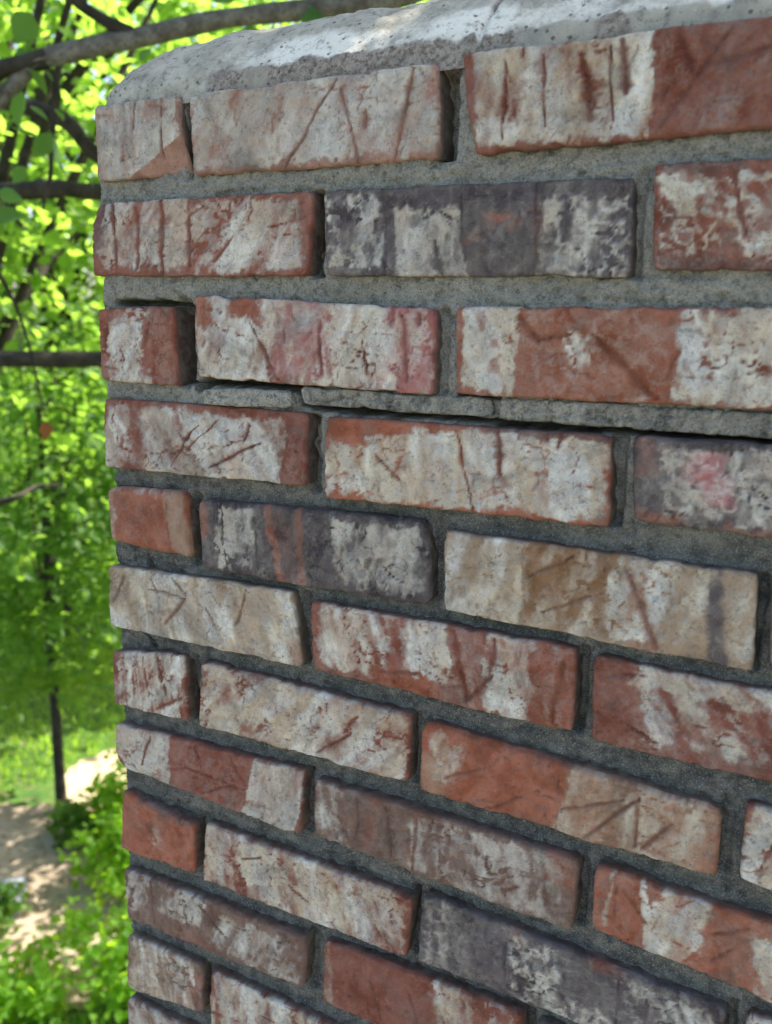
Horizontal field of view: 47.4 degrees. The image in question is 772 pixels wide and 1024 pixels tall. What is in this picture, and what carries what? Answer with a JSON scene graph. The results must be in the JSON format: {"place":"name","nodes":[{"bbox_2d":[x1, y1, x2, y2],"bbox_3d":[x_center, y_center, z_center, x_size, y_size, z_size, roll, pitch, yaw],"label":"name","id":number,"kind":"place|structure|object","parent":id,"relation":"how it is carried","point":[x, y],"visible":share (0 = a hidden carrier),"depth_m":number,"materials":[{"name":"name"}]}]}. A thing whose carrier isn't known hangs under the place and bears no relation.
{"place":"outdoors","nodes":[
{"label":"outdoors","id":0,"kind":"place"},
{"bbox_2d":[0,803,126,1013],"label":"dirt path","id":1,"kind":"structure","parent":0,"point":[28,852],"depth_m":6.92,"materials":[{"name":"beige soil"}]},
{"bbox_2d":[0,876,27,920],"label":"stone slab","id":2,"kind":"structure","parent":1,"relation":"on","point":[18,897],"depth_m":6.72,"materials":[{"name":"grey stone"}]},
{"bbox_2d":[43,793,103,852],"bbox_3d":[-2.645,2.619,7.469,0.625,0.421,0.539,8,13,28],"label":"shrub","id":3,"kind":"object","parent":1,"relation":"on","point":[71,815],"visible":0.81,"depth_m":7.37,"materials":[{"name":"green plant"}]},
{"bbox_2d":[0,343,128,1023],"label":"lawn","id":4,"kind":"structure","parent":0,"point":[31,794],"depth_m":9.38,"materials":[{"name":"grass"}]},
{"bbox_2d":[0,876,32,946],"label":"shrub","id":5,"kind":"object","parent":4,"relation":"on","point":[9,891],"visible":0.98,"depth_m":6.30,"materials":[{"name":"green plant"}]},
{"bbox_2d":[0,925,81,1023],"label":"shrub","id":6,"kind":"object","parent":4,"relation":"on","point":[27,998],"visible":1,"depth_m":5.50,"materials":[{"name":"green plant"}]},
{"bbox_2d":[0,0,105,503],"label":"broadleaf tree","id":7,"kind":"object","parent":4,"relation":"on","point":[6,116],"visible":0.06,"depth_m":11.82,"materials":[{"name":"green plant"}]},
{"bbox_2d":[0,128,106,503],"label":"distant woods","id":8,"kind":"object","parent":4,"relation":"on","point":[97,479],"depth_m":22.85,"materials":[{"name":"green plant"}]},
{"bbox_2d":[0,253,123,804],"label":"sapling","id":9,"kind":"object","parent":4,"relation":"on","point":[50,551],"visible":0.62,"depth_m":7.06,"materials":[{"name":"green plant"}]},
{"bbox_2d":[48,887,135,1023],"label":"shrub","id":10,"kind":"object","parent":4,"relation":"on","point":[107,972],"visible":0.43,"depth_m":5.63,"materials":[{"name":"green plant"}]},
{"bbox_2d":[56,802,129,906],"bbox_3d":[-1.974,2.589,6.805,1.007,0.800,1.059,8,13,28],"label":"shrub","id":11,"kind":"object","parent":4,"relation":"on","point":[98,865],"visible":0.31,"depth_m":6.69,"materials":[{"name":"green plant"}]},
{"bbox_2d":[77,745,127,849],"bbox_3d":[-2.108,2.372,7.603,1.083,0.905,0.904,-5,13,-27],"label":"shrub","id":12,"kind":"object","parent":4,"relation":"on","point":[106,796],"visible":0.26,"depth_m":7.36,"materials":[{"name":"green plant"}]},
{"bbox_2d":[0,0,271,504],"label":"broadleaf tree","id":13,"kind":"object","parent":4,"relation":"on","point":[51,240],"visible":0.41,"depth_m":4.82,"materials":[{"name":"green plant"}]},
{"bbox_2d":[0,0,299,621],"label":"broadleaf tree","id":14,"kind":"object","parent":4,"relation":"on","point":[65,314],"visible":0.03,"depth_m":11.36,"materials":[{"name":"green plant"}]},
{"bbox_2d":[0,0,424,439],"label":"shade tree","id":15,"kind":"object","parent":4,"relation":"on","point":[21,68],"visible":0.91,"depth_m":2.22,"materials":[{"name":"green plant"}]},
{"bbox_2d":[6,0,428,420],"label":"broadleaf tree","id":16,"kind":"object","parent":4,"relation":"on","point":[108,86],"depth_m":14.09,"materials":[{"name":"green plant"}]},
{"bbox_2d":[65,749,127,809],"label":"sandy clearing","id":17,"kind":"structure","parent":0,"point":[83,775],"depth_m":8.59,"materials":[{"name":"sand"}]},
{"bbox_2d":[5,1,300,338],"label":"sky","id":18,"kind":"structure","parent":0,"point":[29,209],"materials":[{"name":"white"}]},
{"label":"gravel drive","id":19,"kind":"structure","parent":0,"visible":0},
{"bbox_2d":[92,0,771,1023],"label":"brick wall","id":20,"kind":"structure","parent":19,"relation":"on","point":[436,350],"depth_m":0.56,"materials":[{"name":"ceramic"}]}
]}

